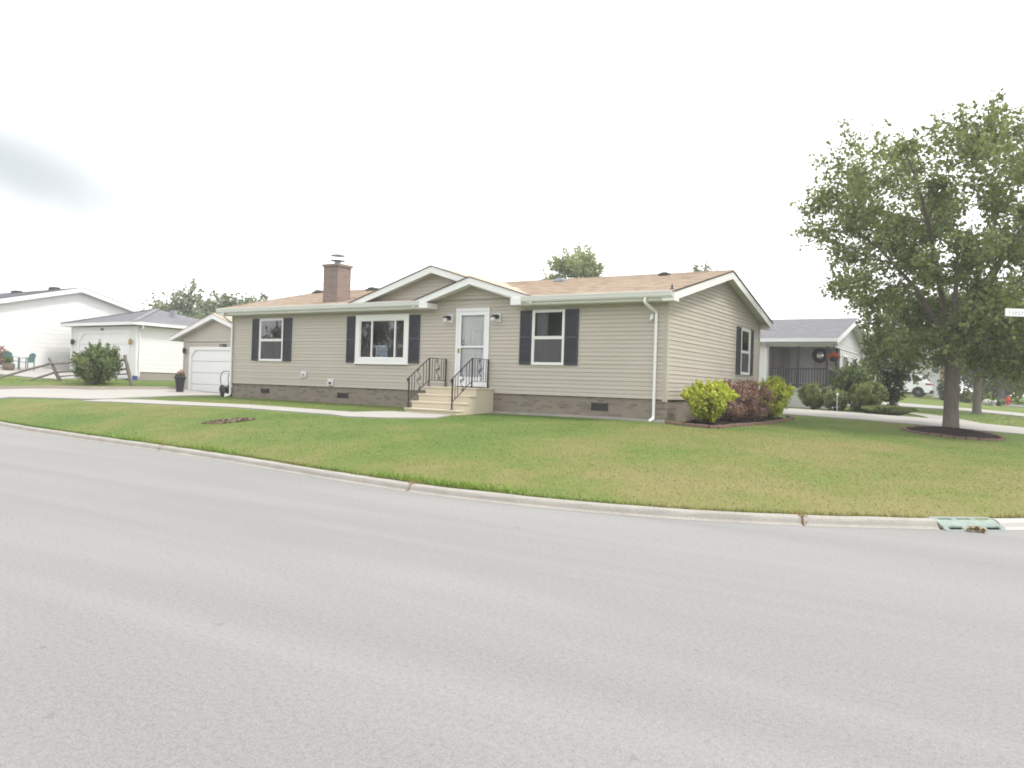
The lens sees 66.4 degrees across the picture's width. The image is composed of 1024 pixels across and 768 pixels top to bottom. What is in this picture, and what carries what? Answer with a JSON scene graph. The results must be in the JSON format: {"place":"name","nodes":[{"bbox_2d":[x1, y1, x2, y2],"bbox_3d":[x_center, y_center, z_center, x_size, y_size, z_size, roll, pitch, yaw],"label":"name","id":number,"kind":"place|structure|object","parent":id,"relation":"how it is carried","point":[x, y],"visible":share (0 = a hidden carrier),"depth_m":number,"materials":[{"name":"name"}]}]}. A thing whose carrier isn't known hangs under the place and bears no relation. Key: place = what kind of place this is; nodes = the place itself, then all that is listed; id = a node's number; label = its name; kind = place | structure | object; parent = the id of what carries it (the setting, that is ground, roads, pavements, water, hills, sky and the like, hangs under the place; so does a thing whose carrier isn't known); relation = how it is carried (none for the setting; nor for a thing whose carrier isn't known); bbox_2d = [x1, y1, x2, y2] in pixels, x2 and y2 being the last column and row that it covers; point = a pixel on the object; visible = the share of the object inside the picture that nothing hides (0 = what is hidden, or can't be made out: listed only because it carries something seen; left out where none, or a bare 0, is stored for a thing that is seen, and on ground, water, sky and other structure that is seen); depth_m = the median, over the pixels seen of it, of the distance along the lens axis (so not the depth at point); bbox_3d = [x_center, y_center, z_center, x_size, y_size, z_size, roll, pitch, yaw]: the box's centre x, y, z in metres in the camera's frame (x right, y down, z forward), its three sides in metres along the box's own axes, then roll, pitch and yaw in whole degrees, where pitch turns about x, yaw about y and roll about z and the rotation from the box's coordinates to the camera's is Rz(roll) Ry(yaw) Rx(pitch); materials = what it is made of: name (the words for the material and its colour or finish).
{"place":"outdoors","nodes":[
{"label":"outdoors","id":0,"kind":"place"},
{"bbox_2d":[0,367,124,379],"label":"neighbor driveway","id":1,"kind":"structure","parent":0,"point":[37,372],"depth_m":39.16,"materials":[{"name":"concrete"}]},
{"bbox_2d":[2,356,14,369],"bbox_3d":[-25.563,-1.050,39.725,0.570,0.728,0.570,2,0,32],"label":"barrel planter","id":2,"kind":"object","parent":1,"relation":"on","point":[7,365],"visible":1,"depth_m":39.59,"materials":[{"name":"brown wood"}]},
{"bbox_2d":[2,351,18,368],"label":"patio chair","id":3,"kind":"object","parent":1,"relation":"on","point":[6,353],"visible":0.63,"depth_m":40.34,"materials":[{"name":"green plastic"}]},
{"bbox_2d":[19,353,35,370],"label":"patio chair","id":4,"kind":"object","parent":1,"relation":"on","point":[31,358],"visible":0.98,"depth_m":40.52,"materials":[{"name":"green plastic"}]},
{"bbox_2d":[0,388,226,399],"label":"driveway","id":5,"kind":"structure","parent":0,"point":[50,393],"depth_m":30.87,"materials":[{"name":"concrete"}]},
{"bbox_2d":[174,369,186,391],"bbox_3d":[-13.998,-0.140,33.002,0.520,0.975,0.502,2,0,32],"label":"flower pot","id":6,"kind":"object","parent":5,"relation":"on","point":[179,378],"visible":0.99,"depth_m":32.87,"materials":[{"name":"grey plastic"}]},
{"bbox_2d":[0,427,1023,767],"bbox_3d":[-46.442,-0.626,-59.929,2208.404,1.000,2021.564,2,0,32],"label":"road","id":7,"kind":"structure","parent":0,"point":[158,609],"depth_m":4.78,"materials":[{"name":"grey asphalt"}]},
{"bbox_2d":[0,422,940,529],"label":"curb","id":8,"kind":"structure","parent":7,"relation":"on","point":[741,517],"depth_m":9.78,"materials":[{"name":"concrete"}]},
{"bbox_2d":[965,526,986,532],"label":"leaf litter","id":9,"kind":"object","parent":7,"relation":"on","point":[978,529],"visible":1,"depth_m":8.92,"materials":[{"name":"plant"}]},
{"bbox_2d":[992,518,1023,529],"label":"curb","id":10,"kind":"structure","parent":7,"relation":"on","point":[1012,523],"depth_m":9.24,"materials":[{"name":"concrete"}]},
{"bbox_2d":[0,375,1023,526],"bbox_3d":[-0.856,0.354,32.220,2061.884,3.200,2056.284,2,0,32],"label":"ground","id":11,"kind":"structure","parent":0,"point":[10,405],"depth_m":14.13,"materials":[{"name":"green plant"}]},
{"bbox_2d":[0,346,8,364],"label":"maroon shrub","id":12,"kind":"object","parent":11,"relation":"on","point":[1,355],"visible":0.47,"depth_m":40.56,"materials":[{"name":"red plant"}]},
{"bbox_2d":[0,355,133,384],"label":"rail fence","id":13,"kind":"object","parent":11,"relation":"on","point":[58,376],"visible":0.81,"depth_m":35.72,"materials":[{"name":"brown wood"}]},
{"bbox_2d":[0,287,142,369],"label":"white house","id":14,"kind":"structure","parent":11,"relation":"on","point":[31,322],"depth_m":43.52,"materials":[{"name":"plastic"}]},
{"bbox_2d":[0,385,175,389],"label":"driveway edge","id":15,"kind":"object","parent":11,"relation":"on","point":[79,387],"visible":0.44,"depth_m":32.53,"materials":[{"name":"beige concrete"}]},
{"bbox_2d":[68,339,123,384],"bbox_3d":[-18.304,-0.919,34.363,2.255,2.130,2.119,2,0,32],"label":"round bush","id":16,"kind":"object","parent":11,"relation":"on","point":[101,363],"visible":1,"depth_m":34.10,"materials":[{"name":"green plant"}]},
{"bbox_2d":[60,309,198,380],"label":"hip roof garage","id":17,"kind":"structure","parent":11,"relation":"on","point":[149,348],"depth_m":41.29,"materials":[{"name":"white plastic"}]},
{"bbox_2d":[80,333,127,377],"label":"garage door","id":18,"kind":"structure","parent":17,"relation":"in","point":[116,339],"depth_m":41.29,"materials":[{"name":"white paint"}]},
{"bbox_2d":[141,277,215,318],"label":"shade tree","id":19,"kind":"object","parent":11,"relation":"on","point":[183,309],"visible":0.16,"depth_m":59.42,"materials":[{"name":"green plant"}]},
{"bbox_2d":[170,313,231,391],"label":"garage","id":20,"kind":"structure","parent":11,"relation":"on","point":[206,340],"depth_m":34.58,"materials":[{"name":"beige plastic"}]},
{"bbox_2d":[191,350,231,391],"bbox_3d":[-12.894,-0.473,34.245,3.600,2.048,0.030,2,0,32],"label":"garage door","id":21,"kind":"structure","parent":20,"relation":"in","point":[209,371],"depth_m":34.50,"materials":[{"name":"white paint"}]},
{"bbox_2d":[219,371,231,396],"bbox_3d":[-10.329,-0.009,28.236,0.340,0.930,0.440,2,0,32],"label":"hose reel","id":22,"kind":"object","parent":11,"relation":"on","point":[223,389],"visible":0.81,"depth_m":28.14,"materials":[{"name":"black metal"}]},
{"bbox_2d":[200,417,257,423],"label":"wood chips","id":23,"kind":"object","parent":11,"relation":"on","point":[229,420],"visible":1,"depth_m":18.55,"materials":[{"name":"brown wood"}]},
{"bbox_2d":[191,287,268,319],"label":"shade tree","id":24,"kind":"object","parent":11,"relation":"on","point":[225,301],"visible":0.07,"depth_m":59.36,"materials":[{"name":"green plant"}]},
{"bbox_2d":[82,399,450,418],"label":"front walk","id":25,"kind":"structure","parent":11,"relation":"on","point":[388,414],"depth_m":20.57,"materials":[{"name":"concrete"}]},
{"bbox_2d":[107,432,534,495],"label":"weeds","id":26,"kind":"object","parent":11,"relation":"on","point":[420,478],"visible":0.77,"depth_m":11.06,"materials":[{"name":"green plant"}]},
{"bbox_2d":[404,358,493,414],"bbox_3d":[-1.705,0.192,21.304,1.760,1.816,1.761,2,0,32],"label":"stoop","id":27,"kind":"object","parent":11,"relation":"on","point":[455,400],"visible":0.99,"depth_m":21.05,"materials":[{"name":"beige concrete"}]},
{"bbox_2d":[158,443,808,523],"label":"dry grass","id":28,"kind":"structure","parent":11,"relation":"on","point":[798,513],"depth_m":9.14,"materials":[{"name":"plant"}]},
{"bbox_2d":[215,254,772,421],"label":"manufactured house","id":29,"kind":"structure","parent":11,"relation":"on","point":[648,346],"depth_m":22.11,"materials":[{"name":"beige plastic"}]},
{"bbox_2d":[258,318,283,360],"bbox_3d":[-7.907,-1.409,26.787,1.670,1.790,0.900,2,0,32],"label":"window","id":30,"kind":"structure","parent":29,"relation":"in","point":[270,330],"depth_m":26.63,"materials":[{"name":"white paint"}]},
{"bbox_2d":[376,346,387,356],"bbox_3d":[-3.969,-0.984,23.802,0.470,0.365,0.008,2,0,32],"label":"window card","id":31,"kind":"object","parent":29,"relation":"in","point":[381,351],"depth_m":23.80,"materials":[{"name":"blue"}]},
{"bbox_2d":[354,314,409,364],"bbox_3d":[-3.732,-1.283,24.132,2.630,1.850,0.955,2,0,32],"label":"picture window","id":32,"kind":"structure","parent":29,"relation":"in","point":[390,330],"depth_m":24.25,"materials":[{"name":"white paint"}]},
{"bbox_2d":[457,311,486,387],"bbox_3d":[-1.112,-0.980,21.974,0.984,2.140,0.174,2,0,32],"label":"door","id":33,"kind":"structure","parent":29,"relation":"in","point":[472,326],"depth_m":22.03,"materials":[{"name":"white glass"}]},
{"bbox_2d":[531,309,564,364],"bbox_3d":[1.180,-1.148,21.003,1.480,1.815,0.900,2,0,32],"label":"window","id":34,"kind":"structure","parent":29,"relation":"in","point":[548,326],"depth_m":20.80,"materials":[{"name":"white paint"}]},
{"bbox_2d":[740,328,750,374],"bbox_3d":[7.251,-0.999,24.381,0.080,1.420,0.980,2,0,32],"label":"window","id":35,"kind":"structure","parent":29,"relation":"in","point":[746,334],"depth_m":24.41,"materials":[{"name":"white paint"}]},
{"bbox_2d":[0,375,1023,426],"bbox_3d":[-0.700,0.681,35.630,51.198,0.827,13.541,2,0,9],"label":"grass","id":36,"kind":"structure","parent":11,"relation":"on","point":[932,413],"depth_m":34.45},
{"bbox_2d":[541,242,606,279],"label":"shade tree","id":37,"kind":"object","parent":11,"relation":"on","point":[584,265],"visible":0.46,"depth_m":59.19,"materials":[{"name":"green plant"}]},
{"bbox_2d":[492,411,674,422],"bbox_3d":[1.691,0.900,20.086,5.150,0.195,0.220,2,0,32],"label":"mow strip","id":38,"kind":"object","parent":11,"relation":"on","point":[595,417],"visible":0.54,"depth_m":19.95,"materials":[{"name":"concrete"}]},
{"bbox_2d":[691,261,717,271],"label":"shade tree","id":39,"kind":"object","parent":11,"relation":"on","point":[695,267],"visible":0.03,"depth_m":70.56,"materials":[{"name":"green plant"}]},
{"bbox_2d":[679,379,739,423],"bbox_3d":[4.738,0.458,18.889,1.423,1.183,1.345,2,0,32],"label":"golden shrub","id":40,"kind":"object","parent":11,"relation":"on","point":[708,405],"visible":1,"depth_m":18.63,"materials":[{"name":"yellow plant"}]},
{"bbox_2d":[665,415,794,428],"bbox_3d":[6.460,1.039,21.808,1.395,0.236,8.849,2,0,32],"label":"garden edging","id":41,"kind":"object","parent":11,"relation":"on","point":[788,417],"visible":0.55,"depth_m":18.59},
{"bbox_2d":[681,416,782,424],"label":"mulch","id":42,"kind":"object","parent":11,"relation":"on","point":[718,421],"visible":0.39,"depth_m":20.39,"materials":[{"name":"brown wood"}]},
{"bbox_2d":[706,377,759,420],"bbox_3d":[5.638,0.452,20.474,1.494,1.254,1.793,2,0,32],"label":"maroon shrub","id":43,"kind":"object","parent":42,"relation":"on","point":[735,409],"visible":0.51,"depth_m":20.24,"materials":[{"name":"red plant"}]},
{"bbox_2d":[732,379,776,420],"bbox_3d":[6.689,0.477,22.100,1.397,1.275,1.824,2,0,32],"label":"maroon shrub","id":44,"kind":"object","parent":42,"relation":"on","point":[761,410],"visible":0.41,"depth_m":21.91,"materials":[{"name":"red plant"}]},
{"bbox_2d":[752,376,794,417],"bbox_3d":[8.037,0.436,24.150,1.376,1.392,1.782,2,0,32],"label":"golden shrub","id":45,"kind":"object","parent":11,"relation":"on","point":[780,389],"visible":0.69,"depth_m":23.80,"materials":[{"name":"yellow plant"}]},
{"bbox_2d":[765,375,786,399],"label":"round bush","id":46,"kind":"object","parent":11,"relation":"on","point":[779,377],"visible":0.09,"depth_m":32.94,"materials":[{"name":"green plant"}]},
{"bbox_2d":[759,318,866,408],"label":"porch house","id":47,"kind":"structure","parent":11,"relation":"on","point":[788,347],"depth_m":35.05,"materials":[{"name":"grey"}]},
{"bbox_2d":[790,348,813,387],"bbox_3d":[13.259,-0.729,35.826,1.000,1.880,0.070,2,0,32],"label":"porch door","id":48,"kind":"structure","parent":47,"relation":"in","point":[805,358],"depth_m":35.79,"materials":[{"name":"grey"}]},
{"bbox_2d":[812,348,825,362],"bbox_3d":[13.928,-1.299,35.379,0.720,0.720,0.070,2,0,32],"label":"wreath","id":49,"kind":"object","parent":47,"relation":"attached to","point":[818,355],"visible":0.94,"depth_m":35.38,"materials":[{"name":"black plant"}]},
{"bbox_2d":[828,344,840,361],"bbox_3d":[13.464,-1.312,32.727,0.395,0.762,0.478,2,0,-28],"label":"hanging basket","id":50,"kind":"object","parent":47,"relation":"hanging from","point":[833,357],"visible":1,"depth_m":32.64,"materials":[{"name":"red metal"}]},
{"bbox_2d":[842,355,847,368],"bbox_3d":[15.333,-0.773,36.055,0.070,1.080,1.280,2,0,32],"label":"window","id":51,"kind":"structure","parent":47,"relation":"in","point":[845,357],"depth_m":35.96,"materials":[{"name":"white paint"}]},
{"bbox_2d":[796,381,830,409],"bbox_3d":[11.925,0.479,30.891,1.277,1.180,1.175,2,0,-8],"label":"bush","id":52,"kind":"object","parent":11,"relation":"on","point":[810,395],"visible":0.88,"depth_m":30.68,"materials":[{"name":"green plant"}]},
{"bbox_2d":[822,389,849,411],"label":"feathery bush","id":53,"kind":"object","parent":11,"relation":"on","point":[829,398],"visible":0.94,"depth_m":30.09,"materials":[{"name":"green plant"}]},
{"bbox_2d":[827,356,886,411],"bbox_3d":[13.903,0.052,31.560,2.279,2.361,2.048,2,0,32],"label":"leafy bush","id":54,"kind":"object","parent":11,"relation":"on","point":[846,378],"visible":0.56,"depth_m":31.21,"materials":[{"name":"green plant"}]},
{"bbox_2d":[848,381,889,412],"bbox_3d":[13.515,0.525,29.645,1.436,1.283,1.359,2,0,32],"label":"bush","id":55,"kind":"object","parent":11,"relation":"on","point":[865,395],"visible":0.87,"depth_m":29.38,"materials":[{"name":"green plant"}]},
{"bbox_2d":[856,404,919,415],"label":"grassy clump","id":56,"kind":"object","parent":11,"relation":"on","point":[888,409],"visible":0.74,"depth_m":28.65,"materials":[{"name":"green plant"}]},
{"bbox_2d":[858,325,924,405],"bbox_3d":[15.360,-0.579,31.668,2.570,3.796,2.453,2,0,32],"label":"tree","id":57,"kind":"object","parent":11,"relation":"on","point":[895,396],"visible":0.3,"depth_m":31.57,"materials":[{"name":"green plant"}]},
{"bbox_2d":[863,349,943,394],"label":"house","id":58,"kind":"structure","parent":11,"relation":"on","point":[936,377],"depth_m":66.20,"materials":[{"name":"white plastic"}]},
{"bbox_2d":[912,367,924,376],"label":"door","id":59,"kind":"structure","parent":58,"relation":"in","point":[915,370],"depth_m":66.63,"materials":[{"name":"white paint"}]},
{"bbox_2d":[926,367,939,394],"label":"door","id":60,"kind":"structure","parent":58,"relation":"in","point":[934,379],"depth_m":66.06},
{"bbox_2d":[939,367,943,393],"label":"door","id":61,"kind":"structure","parent":58,"relation":"in","point":[941,375],"depth_m":65.79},
{"bbox_2d":[787,87,1023,427],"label":"shade tree","id":62,"kind":"object","parent":11,"relation":"on","point":[987,300],"visible":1,"depth_m":22.05,"materials":[{"name":"green plant"}]},
{"bbox_2d":[887,372,933,396],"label":"parked car","id":63,"kind":"object","parent":11,"relation":"on","point":[923,388],"visible":0.5,"depth_m":54.42,"materials":[{"name":"white paint"}]},
{"bbox_2d":[870,286,959,342],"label":"shade tree","id":64,"kind":"object","parent":11,"relation":"on","point":[906,316],"visible":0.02,"depth_m":87.85,"materials":[{"name":"green plant"}]},
{"bbox_2d":[936,380,960,399],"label":"shrub","id":65,"kind":"object","parent":11,"relation":"on","point":[940,387],"visible":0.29,"depth_m":55.58,"materials":[{"name":"green plant"}]},
{"bbox_2d":[906,426,999,438],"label":"mulch","id":66,"kind":"object","parent":11,"relation":"on","point":[959,432],"visible":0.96,"depth_m":22.23,"materials":[{"name":"brown wood"}]},
{"bbox_2d":[901,426,1005,440],"bbox_3d":[12.767,1.457,22.707,2.658,0.341,2.789,2,0,32],"label":"tree ring","id":67,"kind":"object","parent":11,"relation":"on","point":[1002,438],"visible":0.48,"depth_m":21.80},
{"bbox_2d":[928,517,1006,530],"bbox_3d":[5.329,1.829,9.210,0.792,0.488,0.440,2,0,-9],"label":"storm drain","id":68,"kind":"object","parent":11,"relation":"on","point":[945,523],"visible":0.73,"depth_m":9.13,"materials":[{"name":"green metal"}]},
{"bbox_2d":[924,334,1023,399],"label":"shade tree","id":69,"kind":"object","parent":11,"relation":"on","point":[1001,391],"visible":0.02,"depth_m":58.30,"materials":[{"name":"plant"}]},
{"bbox_2d":[959,389,991,401],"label":"shrub","id":70,"kind":"object","parent":11,"relation":"on","point":[965,394],"visible":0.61,"depth_m":55.79,"materials":[{"name":"green plant"}]},
{"bbox_2d":[933,277,1023,414],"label":"shade tree","id":71,"kind":"object","parent":11,"relation":"on","point":[976,407],"visible":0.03,"depth_m":35.91,"materials":[{"name":"green plant"}]},
{"bbox_2d":[982,399,996,405],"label":"boulder","id":72,"kind":"object","parent":11,"relation":"on","point":[985,402],"visible":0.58,"depth_m":50.04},
{"bbox_2d":[959,374,1023,399],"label":"shade tree","id":73,"kind":"object","parent":11,"relation":"on","point":[1008,393],"visible":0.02,"depth_m":79.53,"materials":[{"name":"plant"}]},
{"bbox_2d":[960,359,1023,401],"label":"shade tree","id":74,"kind":"object","parent":11,"relation":"on","point":[985,389],"visible":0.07,"depth_m":68.57,"materials":[{"name":"plant"}]},
{"bbox_2d":[995,398,1005,405],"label":"shrub","id":75,"kind":"object","parent":11,"relation":"on","point":[1002,401],"visible":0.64,"depth_m":52.33,"materials":[{"name":"green plant"}]},
{"bbox_2d":[1005,396,1010,404],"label":"fire hydrant","id":76,"kind":"object","parent":11,"relation":"on","point":[1007,399],"visible":0.87,"depth_m":53.88,"materials":[{"name":"red metal"}]},
{"bbox_2d":[1005,308,1023,316],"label":"street sign","id":77,"kind":"object","parent":11,"relation":"on","point":[1014,312],"visible":1,"depth_m":12.39,"materials":[{"name":"white metal"}]},
{"bbox_2d":[0,0,1023,395],"label":"sky","id":78,"kind":"structure","parent":0,"point":[147,147],"materials":[{"name":"white"}]},
{"bbox_2d":[756,408,1023,434],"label":"back driveway","id":79,"kind":"structure","parent":0,"point":[910,420],"depth_m":26.39,"materials":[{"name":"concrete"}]},
{"bbox_2d":[908,413,977,422],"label":"side path","id":80,"kind":"structure","parent":0,"point":[930,416],"depth_m":29.67,"materials":[{"name":"concrete"}]},
{"bbox_2d":[882,402,1023,416],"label":"driveway","id":81,"kind":"structure","parent":0,"point":[960,409],"depth_m":38.15,"materials":[{"name":"concrete"}]},
{"bbox_2d":[932,395,1023,407],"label":"driveway","id":82,"kind":"structure","parent":0,"point":[935,396],"depth_m":53.91,"materials":[{"name":"concrete"}]}
]}

